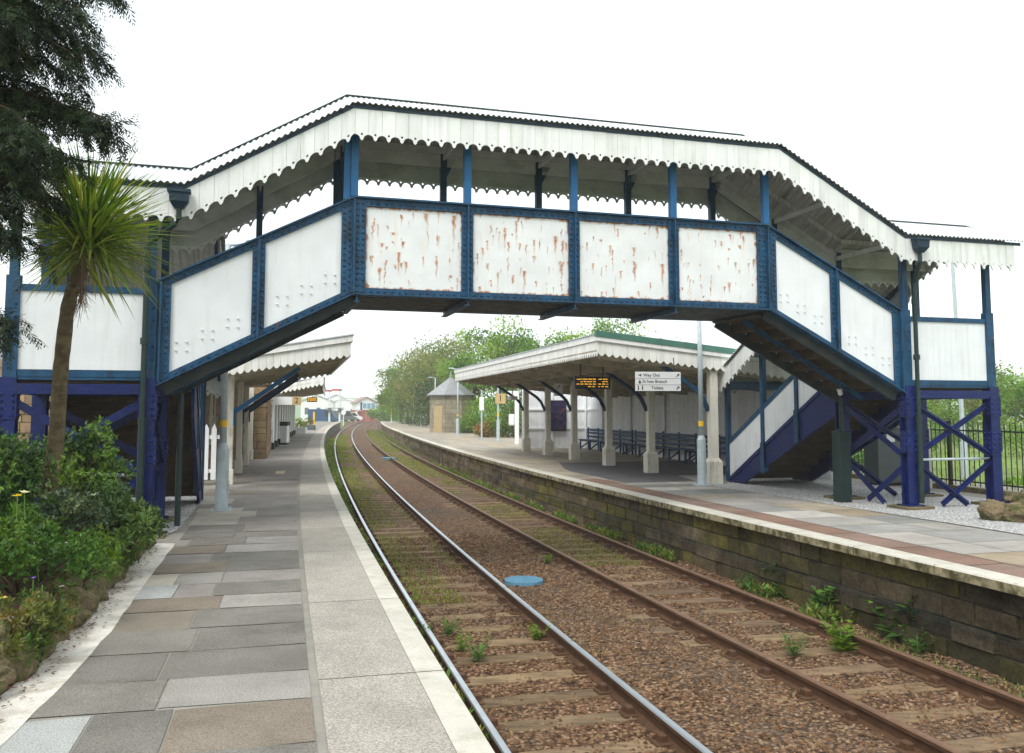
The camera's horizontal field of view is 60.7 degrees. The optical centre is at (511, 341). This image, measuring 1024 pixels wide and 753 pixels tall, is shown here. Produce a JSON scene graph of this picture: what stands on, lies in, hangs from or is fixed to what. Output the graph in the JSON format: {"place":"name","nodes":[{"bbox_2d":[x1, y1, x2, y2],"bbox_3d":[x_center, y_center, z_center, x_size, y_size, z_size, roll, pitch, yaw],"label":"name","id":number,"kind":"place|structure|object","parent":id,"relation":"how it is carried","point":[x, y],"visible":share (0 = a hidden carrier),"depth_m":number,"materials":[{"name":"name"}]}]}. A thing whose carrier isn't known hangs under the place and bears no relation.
{"place":"outdoors","nodes":[
{"label":"outdoors","id":0,"kind":"place"},
{"bbox_2d":[0,422,331,752],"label":"paving","id":1,"kind":"structure","parent":0,"point":[210,674],"depth_m":6.12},
{"bbox_2d":[0,314,273,474],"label":"station building","id":2,"kind":"structure","parent":1,"relation":"on","point":[262,417],"depth_m":30.80,"materials":[{"name":"stone"}]},
{"bbox_2d":[209,392,215,444],"bbox_3d":[-8.186,2.059,23.822,0.140,1.460,1.260,1,-5,-14],"label":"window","id":3,"kind":"structure","parent":2,"relation":"in","point":[211,417],"depth_m":23.35,"materials":[{"name":"white glass"}]},
{"bbox_2d":[271,391,300,404],"bbox_3d":[-9.580,2.386,36.929,1.320,0.600,0.075,0,-5,-6],"label":"platform sign","id":4,"kind":"object","parent":2,"relation":"attached to","point":[296,400],"visible":0.97,"depth_m":36.90,"materials":[{"name":"white metal"}]},
{"bbox_2d":[210,239,248,511],"bbox_3d":[-4.720,0.552,15.190,0.835,4.700,0.320,1,-5,-8],"label":"lamp post","id":5,"kind":"object","parent":1,"relation":"on","point":[222,479],"visible":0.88,"depth_m":14.97,"materials":[{"name":"metal"}]},
{"bbox_2d":[279,422,289,444],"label":"litter bin","id":6,"kind":"object","parent":1,"relation":"on","point":[284,432],"visible":0.63,"depth_m":43.99,"materials":[{"name":"black paint"}]},
{"bbox_2d":[271,376,325,449],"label":"curved canopy","id":7,"kind":"object","parent":1,"relation":"on","point":[302,388],"visible":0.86,"depth_m":44.00,"materials":[{"name":"white paint"}]},
{"bbox_2d":[295,417,306,433],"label":"planter","id":8,"kind":"object","parent":1,"relation":"on","point":[301,430],"visible":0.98,"depth_m":65.30,"materials":[{"name":"white plant"}]},
{"bbox_2d":[26,333,456,752],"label":"platform","id":9,"kind":"structure","parent":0,"point":[289,364],"depth_m":18.93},
{"bbox_2d":[0,665,16,693],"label":"edging stone","id":10,"kind":"object","parent":9,"relation":"on","point":[8,676],"visible":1,"depth_m":5.18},
{"bbox_2d":[0,645,16,686],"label":"edging stone","id":11,"kind":"object","parent":9,"relation":"on","point":[7,661],"visible":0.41,"depth_m":5.37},
{"bbox_2d":[10,644,38,681],"bbox_3d":[-3.159,2.067,5.577,0.203,0.283,0.276,-1,-5,17],"label":"edging stone","id":12,"kind":"object","parent":9,"relation":"on","point":[24,672],"visible":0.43,"depth_m":5.54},
{"bbox_2d":[36,632,55,661],"bbox_3d":[-3.239,2.097,5.953,0.197,0.298,0.268,0,-5,2],"label":"edging stone","id":13,"kind":"object","parent":9,"relation":"on","point":[50,652],"visible":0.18,"depth_m":5.98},
{"bbox_2d":[0,524,108,695],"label":"soil bed","id":14,"kind":"object","parent":9,"relation":"on","point":[6,594],"visible":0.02,"depth_m":6.56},
{"bbox_2d":[0,619,14,647],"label":"edging stone","id":15,"kind":"object","parent":14,"relation":"on","point":[3,634],"visible":0.46,"depth_m":5.56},
{"bbox_2d":[0,435,40,523],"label":"evergreen shrub","id":16,"kind":"object","parent":14,"relation":"on","point":[12,461],"visible":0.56,"depth_m":7.60,"materials":[{"name":"green plant"}]},
{"bbox_2d":[0,495,69,560],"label":"ground plant","id":17,"kind":"object","parent":14,"relation":"on","point":[34,521],"visible":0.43,"depth_m":7.38,"materials":[{"name":"green plant"}]},
{"bbox_2d":[0,589,75,659],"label":"ground plant","id":18,"kind":"object","parent":14,"relation":"on","point":[38,612],"visible":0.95,"depth_m":5.77,"materials":[{"name":"green plant"}]},
{"bbox_2d":[0,427,80,503],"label":"evergreen shrub","id":19,"kind":"object","parent":14,"relation":"on","point":[37,447],"visible":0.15,"depth_m":9.52,"materials":[{"name":"green plant"}]},
{"bbox_2d":[0,431,94,518],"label":"evergreen shrub","id":20,"kind":"object","parent":14,"relation":"on","point":[29,478],"visible":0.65,"depth_m":7.92,"materials":[{"name":"green plant"}]},
{"bbox_2d":[0,513,107,596],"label":"flowering plant","id":21,"kind":"object","parent":14,"relation":"on","point":[16,547],"visible":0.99,"depth_m":6.69,"materials":[{"name":"green plant"}]},
{"bbox_2d":[43,581,71,603],"bbox_3d":[-3.576,2.010,6.829,0.243,0.264,0.228,1,-5,-17],"label":"edging stone","id":22,"kind":"object","parent":14,"relation":"on","point":[57,597],"visible":0.38,"depth_m":6.81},
{"bbox_2d":[17,480,110,550],"bbox_3d":[-4.066,1.601,7.850,0.773,0.727,0.711,-2,-5,26],"label":"evergreen shrub","id":23,"kind":"object","parent":14,"relation":"on","point":[78,521],"visible":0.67,"depth_m":7.76,"materials":[{"name":"green plant"}]},
{"bbox_2d":[58,571,82,588],"bbox_3d":[-3.710,2.040,7.289,0.220,0.240,0.262,-3,-5,30],"label":"edging stone","id":24,"kind":"object","parent":14,"relation":"on","point":[78,581],"visible":0.26,"depth_m":7.25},
{"bbox_2d":[0,0,141,369],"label":"conifer","id":25,"kind":"object","parent":14,"relation":"on","point":[22,140],"visible":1,"depth_m":7.61,"materials":[{"name":"green plant"}]},
{"bbox_2d":[24,532,122,582],"bbox_3d":[-3.809,1.914,7.486,0.841,0.568,0.857,4,-6,-39],"label":"flowering plant","id":26,"kind":"object","parent":14,"relation":"on","point":[103,569],"visible":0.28,"depth_m":7.49,"materials":[{"name":"green plant"}]},
{"bbox_2d":[0,527,156,668],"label":"ground cover","id":27,"kind":"object","parent":14,"relation":"on","point":[135,548],"visible":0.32,"depth_m":6.56,"materials":[{"name":"green plant"}]},
{"bbox_2d":[42,522,127,568],"bbox_3d":[-4.041,1.940,8.173,0.886,0.506,0.712,0,-5,0],"label":"ground plant","id":28,"kind":"object","parent":14,"relation":"on","point":[110,552],"visible":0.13,"depth_m":8.17,"materials":[{"name":"green plant"}]},
{"bbox_2d":[35,415,136,498],"bbox_3d":[-4.632,1.506,9.534,1.128,1.422,1.092,0,-5,0],"label":"evergreen shrub","id":29,"kind":"object","parent":14,"relation":"on","point":[107,454],"visible":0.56,"depth_m":9.46,"materials":[{"name":"green plant"}]},
{"bbox_2d":[0,139,191,535],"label":"palm","id":30,"kind":"object","parent":14,"relation":"on","point":[88,240],"visible":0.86,"depth_m":8.50,"materials":[{"name":"green plant"}]},
{"bbox_2d":[73,479,170,555],"bbox_3d":[-4.105,1.883,9.051,0.994,0.956,0.963,-3,-5,29],"label":"evergreen shrub","id":31,"kind":"object","parent":14,"relation":"on","point":[131,521],"visible":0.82,"depth_m":8.98,"materials":[{"name":"green plant"}]},
{"bbox_2d":[65,601,91,628],"bbox_3d":[-3.445,2.144,6.829,0.314,0.230,0.228,3,-6,-35],"label":"edging stone","id":32,"kind":"object","parent":9,"relation":"on","point":[85,615],"visible":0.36,"depth_m":6.83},
{"bbox_2d":[70,586,99,613],"bbox_3d":[-3.576,2.185,7.243,0.264,0.315,0.264,0,-5,-3],"label":"edging stone","id":33,"kind":"object","parent":9,"relation":"on","point":[89,600],"visible":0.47,"depth_m":7.20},
{"bbox_2d":[0,543,174,745],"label":"mortar strip","id":34,"kind":"object","parent":9,"relation":"on","point":[17,714],"visible":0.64,"depth_m":6.16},
{"bbox_2d":[0,548,158,720],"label":"fallen leaves","id":35,"kind":"object","parent":34,"relation":"on","point":[77,632],"visible":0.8,"depth_m":6.62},
{"bbox_2d":[83,573,108,601],"bbox_3d":[-3.774,2.251,7.836,0.311,0.334,0.214,-1,-5,18],"label":"edging stone","id":36,"kind":"object","parent":9,"relation":"on","point":[102,591],"visible":0.3,"depth_m":7.81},
{"bbox_2d":[106,496,196,538],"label":"gravel","id":37,"kind":"structure","parent":9,"relation":"on","point":[188,504],"depth_m":15.20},
{"bbox_2d":[204,424,219,479],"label":"picket gate","id":38,"kind":"structure","parent":9,"relation":"attached to","point":[214,437],"depth_m":20.13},
{"bbox_2d":[300,422,494,752],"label":"platform edge","id":39,"kind":"object","parent":9,"relation":"on","point":[393,712],"visible":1,"depth_m":6.16,"materials":[{"name":"concrete"}]},
{"bbox_2d":[295,398,520,416],"bbox_3d":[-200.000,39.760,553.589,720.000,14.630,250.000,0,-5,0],"label":"hills","id":40,"kind":"structure","parent":0,"point":[297,410],"depth_m":472.34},
{"bbox_2d":[0,0,1023,398],"label":"sky","id":41,"kind":"structure","parent":0,"point":[915,108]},
{"bbox_2d":[295,417,1022,565],"bbox_3d":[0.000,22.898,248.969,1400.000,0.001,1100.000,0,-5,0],"label":"ground","id":42,"kind":"structure","parent":0,"point":[296,418],"depth_m":235.44,"materials":[{"name":"green plant"}]},
{"bbox_2d":[301,395,336,420],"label":"building","id":43,"kind":"structure","parent":42,"relation":"on","point":[322,402],"depth_m":225.43,"materials":[{"name":"paint"}]},
{"bbox_2d":[308,409,338,421],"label":"parked van","id":44,"kind":"object","parent":42,"relation":"on","point":[321,414],"visible":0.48,"depth_m":163.51,"materials":[{"name":"blue paint"}]},
{"bbox_2d":[381,424,1023,685],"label":"platform wall","id":45,"kind":"structure","parent":42,"relation":"on","point":[981,627],"depth_m":12.18,"materials":[{"name":"stone"}]},
{"bbox_2d":[381,422,1023,596],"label":"platform coping","id":46,"kind":"object","parent":45,"relation":"on","point":[1007,583],"visible":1,"depth_m":12.18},
{"bbox_2d":[330,420,1023,752],"bbox_3d":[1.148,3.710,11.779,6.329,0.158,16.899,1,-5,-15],"label":"ballast stones","id":47,"kind":"object","parent":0,"point":[626,735],"visible":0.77,"depth_m":9.62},
{"bbox_2d":[334,399,378,420],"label":"building","id":48,"kind":"structure","parent":47,"relation":"on","point":[345,405],"depth_m":243.35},
{"bbox_2d":[350,396,376,421],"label":"signal box","id":49,"kind":"object","parent":47,"relation":"on","point":[361,406],"visible":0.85,"depth_m":197.60,"materials":[{"name":"white paint"}]},
{"bbox_2d":[364,406,399,422],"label":"bush","id":50,"kind":"object","parent":47,"relation":"on","point":[377,412],"visible":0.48,"depth_m":167.85,"materials":[{"name":"green plant"}]},
{"bbox_2d":[438,613,463,636],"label":"weed","id":51,"kind":"object","parent":47,"relation":"on","point":[447,630],"visible":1,"depth_m":10.89,"materials":[{"name":"green plant"}]},
{"bbox_2d":[462,631,493,660],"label":"weed","id":52,"kind":"object","parent":47,"relation":"on","point":[477,654],"visible":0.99,"depth_m":9.77,"materials":[{"name":"green plant"}]},
{"bbox_2d":[332,420,712,752],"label":"railway track","id":53,"kind":"structure","parent":47,"relation":"on","point":[660,725],"depth_m":9.79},
{"bbox_2d":[505,576,542,586],"bbox_3d":[0.190,3.861,14.089,0.620,0.069,0.620,0,-5,0],"label":"drain cover","id":54,"kind":"object","parent":47,"relation":"on","point":[522,580],"visible":1,"depth_m":13.96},
{"bbox_2d":[524,623,549,640],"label":"weed","id":55,"kind":"object","parent":47,"relation":"on","point":[536,635],"visible":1,"depth_m":10.67,"materials":[{"name":"green plant"}]},
{"bbox_2d":[327,447,848,741],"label":"undergrowth","id":56,"kind":"object","parent":47,"relation":"on","point":[824,611],"visible":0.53,"depth_m":17.23,"materials":[{"name":"green plant"}]},
{"bbox_2d":[324,430,1023,721],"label":"grass","id":57,"kind":"structure","parent":47,"relation":"on","point":[341,439],"depth_m":20.90,"materials":[{"name":"green plant"}]},
{"bbox_2d":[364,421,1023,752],"bbox_3d":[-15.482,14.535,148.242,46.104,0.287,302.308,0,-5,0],"label":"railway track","id":58,"kind":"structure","parent":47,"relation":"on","point":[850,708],"depth_m":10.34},
{"bbox_2d":[775,624,813,655],"bbox_3d":[3.234,3.445,9.955,0.396,0.365,0.317,0,-5,3],"label":"weed","id":59,"kind":"object","parent":47,"relation":"on","point":[793,649],"visible":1,"depth_m":9.95,"materials":[{"name":"green plant"}]},
{"bbox_2d":[803,584,840,614],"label":"weed","id":60,"kind":"object","parent":47,"relation":"on","point":[819,596],"visible":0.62,"depth_m":11.79,"materials":[{"name":"green plant"}]},
{"bbox_2d":[820,614,859,650],"bbox_3d":[3.857,3.433,10.222,0.467,0.432,0.434,2,-5,-22],"label":"weed","id":61,"kind":"object","parent":47,"relation":"on","point":[841,642],"visible":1,"depth_m":10.20,"materials":[{"name":"green plant"}]},
{"bbox_2d":[858,595,916,641],"bbox_3d":[4.777,3.292,10.536,0.780,0.762,1.181,4,-6,-43],"label":"weed","id":62,"kind":"object","parent":47,"relation":"on","point":[890,634],"visible":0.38,"depth_m":10.55,"materials":[{"name":"green plant"}]},
{"bbox_2d":[898,621,934,653],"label":"weed","id":63,"kind":"object","parent":47,"relation":"on","point":[916,648],"visible":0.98,"depth_m":10.03,"materials":[{"name":"green plant"}]},
{"bbox_2d":[383,421,1023,577],"bbox_3d":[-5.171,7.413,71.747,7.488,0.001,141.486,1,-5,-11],"label":"paving","id":64,"kind":"structure","parent":0,"point":[902,533],"depth_m":14.68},
{"bbox_2d":[373,387,405,421],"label":"tree","id":65,"kind":"object","parent":64,"relation":"on","point":[379,399],"visible":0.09,"depth_m":130.70,"materials":[{"name":"green plant"}]},
{"bbox_2d":[377,367,415,423],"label":"tree","id":66,"kind":"object","parent":64,"relation":"on","point":[389,404],"visible":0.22,"depth_m":116.27,"materials":[{"name":"green plant"}]},
{"bbox_2d":[371,350,443,422],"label":"tree","id":67,"kind":"object","parent":64,"relation":"on","point":[388,375],"visible":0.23,"depth_m":111.47,"materials":[{"name":"green plant"}]},
{"bbox_2d":[400,402,429,425],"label":"bush","id":68,"kind":"object","parent":64,"relation":"on","point":[414,420],"visible":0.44,"depth_m":97.15,"materials":[{"name":"green plant"}]},
{"bbox_2d":[381,337,458,414],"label":"tree","id":69,"kind":"object","parent":64,"relation":"on","point":[406,380],"visible":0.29,"depth_m":103.36,"materials":[{"name":"green plant"}]},
{"bbox_2d":[405,376,444,426],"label":"tree","id":70,"kind":"object","parent":64,"relation":"on","point":[428,388],"visible":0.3,"depth_m":89.78,"materials":[{"name":"green plant"}]},
{"bbox_2d":[389,328,490,404],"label":"tree","id":71,"kind":"object","parent":64,"relation":"on","point":[456,346],"visible":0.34,"depth_m":94.56,"materials":[{"name":"green plant"}]},
{"bbox_2d":[426,372,474,431],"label":"stone hut","id":72,"kind":"object","parent":64,"relation":"on","point":[443,406],"visible":0.78,"depth_m":69.85,"materials":[{"name":"stone"}]},
{"bbox_2d":[434,406,441,431],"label":"door","id":73,"kind":"structure","parent":72,"relation":"in","point":[437,409],"depth_m":69.83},
{"bbox_2d":[455,414,482,432],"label":"bush","id":74,"kind":"object","parent":64,"relation":"on","point":[462,430],"visible":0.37,"depth_m":67.43,"materials":[{"name":"green plant"}]},
{"bbox_2d":[433,336,519,416],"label":"tree","id":75,"kind":"object","parent":64,"relation":"on","point":[474,390],"visible":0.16,"depth_m":76.12,"materials":[{"name":"green plant"}]},
{"bbox_2d":[459,393,503,432],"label":"bush","id":76,"kind":"object","parent":64,"relation":"on","point":[474,421],"visible":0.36,"depth_m":66.03,"materials":[{"name":"green plant"}]},
{"bbox_2d":[472,417,505,436],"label":"bush","id":77,"kind":"object","parent":64,"relation":"on","point":[477,430],"visible":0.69,"depth_m":57.25,"materials":[{"name":"beige plant"}]},
{"bbox_2d":[447,326,542,420],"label":"tree","id":78,"kind":"object","parent":64,"relation":"on","point":[467,336],"visible":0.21,"depth_m":71.94,"materials":[{"name":"green plant"}]},
{"bbox_2d":[469,389,521,434],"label":"bush","id":79,"kind":"object","parent":64,"relation":"on","point":[490,403],"visible":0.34,"depth_m":59.24,"materials":[{"name":"green plant"}]},
{"bbox_2d":[495,388,505,441],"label":"platform number sign","id":80,"kind":"object","parent":64,"relation":"on","point":[500,398],"visible":0.91,"depth_m":49.19,"materials":[{"name":"metal"}]},
{"bbox_2d":[482,395,521,437],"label":"bush","id":81,"kind":"object","parent":64,"relation":"on","point":[506,420],"visible":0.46,"depth_m":56.38,"materials":[{"name":"green plant"}]},
{"bbox_2d":[0,93,1023,538],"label":"footbridge","id":82,"kind":"object","parent":64,"relation":"on","point":[804,273],"visible":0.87,"depth_m":14.40,"materials":[{"name":"white paint"}]},
{"bbox_2d":[508,391,518,443],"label":"help point","id":83,"kind":"structure","parent":64,"relation":"on","point":[513,419],"depth_m":45.22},
{"bbox_2d":[579,427,633,454],"bbox_3d":[3.885,4.156,36.853,0.480,0.980,5.400,1,-5,-14],"label":"bench","id":84,"kind":"object","parent":64,"relation":"on","point":[619,431],"visible":0.77,"depth_m":36.75,"materials":[{"name":"blue paint"}]},
{"bbox_2d":[560,461,725,482],"bbox_3d":[4.518,3.749,25.573,5.881,0.001,8.212,1,-5,-14],"label":"asphalt patch","id":85,"kind":"object","parent":64,"relation":"on","point":[633,472],"visible":0.55,"depth_m":25.20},
{"bbox_2d":[687,434,725,463],"bbox_3d":[6.606,3.297,26.023,0.480,0.980,5.400,1,-5,-14],"label":"bench","id":86,"kind":"object","parent":85,"relation":"on","point":[705,436],"visible":0.16,"depth_m":27.35,"materials":[{"name":"blue paint"}]},
{"bbox_2d":[454,330,832,483],"bbox_3d":[2.760,2.341,30.271,6.720,3.558,19.858,1,-5,-14],"label":"platform shelter","id":87,"kind":"object","parent":64,"relation":"on","point":[621,403],"visible":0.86,"depth_m":27.45,"materials":[{"name":"beige paint"}]},
{"bbox_2d":[551,400,566,430],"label":"poster frame","id":88,"kind":"object","parent":87,"relation":"attached to","point":[558,416],"visible":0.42,"depth_m":40.04,"materials":[{"name":"black paint"}]},
{"bbox_2d":[574,364,609,388],"bbox_3d":[2.120,0.916,23.197,0.960,0.680,0.186,0,-5,-4],"label":"departure display","id":89,"kind":"object","parent":87,"relation":"hanging from","point":[602,382],"visible":0.99,"depth_m":23.10,"materials":[{"name":"black paint"}]},
{"bbox_2d":[635,358,680,390],"bbox_3d":[3.370,0.759,20.259,1.080,0.781,0.128,1,-5,-8],"label":"direction sign","id":90,"kind":"object","parent":87,"relation":"hanging from","point":[657,381],"visible":1,"depth_m":20.19,"materials":[{"name":"white metal"}]},
{"bbox_2d":[624,430,696,462],"bbox_3d":[5.245,3.726,31.439,0.480,0.980,5.400,1,-5,-14],"label":"bench","id":91,"kind":"object","parent":64,"relation":"on","point":[663,442],"visible":0.81,"depth_m":30.75,"materials":[{"name":"blue paint"}]},
{"bbox_2d":[693,321,711,485],"bbox_3d":[4.150,0.943,20.367,0.835,4.780,0.320,1,-5,-14],"label":"lamp post","id":92,"kind":"object","parent":64,"relation":"on","point":[701,462],"visible":0.82,"depth_m":20.30,"materials":[{"name":"metal"}]},
{"bbox_2d":[678,474,1023,534],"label":"gravel","id":93,"kind":"structure","parent":64,"relation":"on","point":[954,511],"depth_m":16.89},
{"bbox_2d":[977,499,1006,520],"bbox_3d":[7.615,2.696,13.799,0.486,0.418,0.462,-3,-5,32],"label":"boulder","id":94,"kind":"object","parent":93,"relation":"on","point":[990,509],"visible":0.82,"depth_m":13.68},
{"bbox_2d":[1001,502,1023,522],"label":"boulder","id":95,"kind":"object","parent":93,"relation":"on","point":[1013,512],"visible":0.8,"depth_m":13.48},
{"bbox_2d":[864,427,900,485],"bbox_3d":[8.697,2.676,20.471,0.760,1.340,0.560,1,-5,-16],"label":"equipment cabinet","id":96,"kind":"object","parent":64,"relation":"on","point":[882,460],"visible":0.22,"depth_m":20.23,"materials":[{"name":"grey metal"}]},
{"bbox_2d":[851,421,1023,495],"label":"railing fence","id":97,"kind":"object","parent":64,"relation":"on","point":[975,489],"visible":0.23,"depth_m":18.77,"materials":[{"name":"black metal"}]},
{"bbox_2d":[508,423,1023,490],"bbox_3d":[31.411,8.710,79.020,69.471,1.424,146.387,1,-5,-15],"label":"field","id":98,"kind":"structure","parent":0,"point":[1014,474],"depth_m":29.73,"materials":[{"name":"green plant"}]},
{"bbox_2d":[481,315,593,407],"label":"tree","id":99,"kind":"object","parent":98,"relation":"on","point":[525,344],"visible":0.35,"depth_m":69.26,"materials":[{"name":"green plant"}]},
{"bbox_2d":[520,318,614,392],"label":"tree","id":100,"kind":"object","parent":98,"relation":"on","point":[602,324],"visible":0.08,"depth_m":72.76,"materials":[{"name":"green plant"}]},
{"bbox_2d":[584,318,656,335],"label":"tree","id":101,"kind":"object","parent":98,"relation":"on","point":[622,329],"visible":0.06,"depth_m":73.39,"materials":[{"name":"green plant"}]},
{"bbox_2d":[951,262,968,478],"bbox_3d":[11.340,0.714,22.612,0.681,5.950,0.175,0,-5,0],"label":"lamp post","id":102,"kind":"object","parent":98,"relation":"on","point":[961,403],"visible":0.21,"depth_m":22.49,"materials":[{"name":"metal"}]},
{"bbox_2d":[927,384,1002,437],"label":"tree","id":103,"kind":"object","parent":98,"relation":"on","point":[951,415],"visible":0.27,"depth_m":60.41,"materials":[{"name":"green plant"}]},
{"bbox_2d":[934,422,1023,448],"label":"bush","id":104,"kind":"object","parent":98,"relation":"on","point":[966,433],"visible":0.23,"depth_m":43.30,"materials":[{"name":"green plant"}]},
{"bbox_2d":[956,360,1023,432],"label":"tree","id":105,"kind":"object","parent":98,"relation":"on","point":[971,402],"visible":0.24,"depth_m":57.20,"materials":[{"name":"green plant"}]},
{"bbox_2d":[973,366,1023,435],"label":"tree","id":106,"kind":"object","parent":98,"relation":"on","point":[1018,392],"visible":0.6,"depth_m":55.83,"materials":[{"name":"green plant"}]},
{"bbox_2d":[982,417,1023,456],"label":"bush","id":107,"kind":"object","parent":98,"relation":"on","point":[1013,438],"visible":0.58,"depth_m":34.47,"materials":[{"name":"green plant"}]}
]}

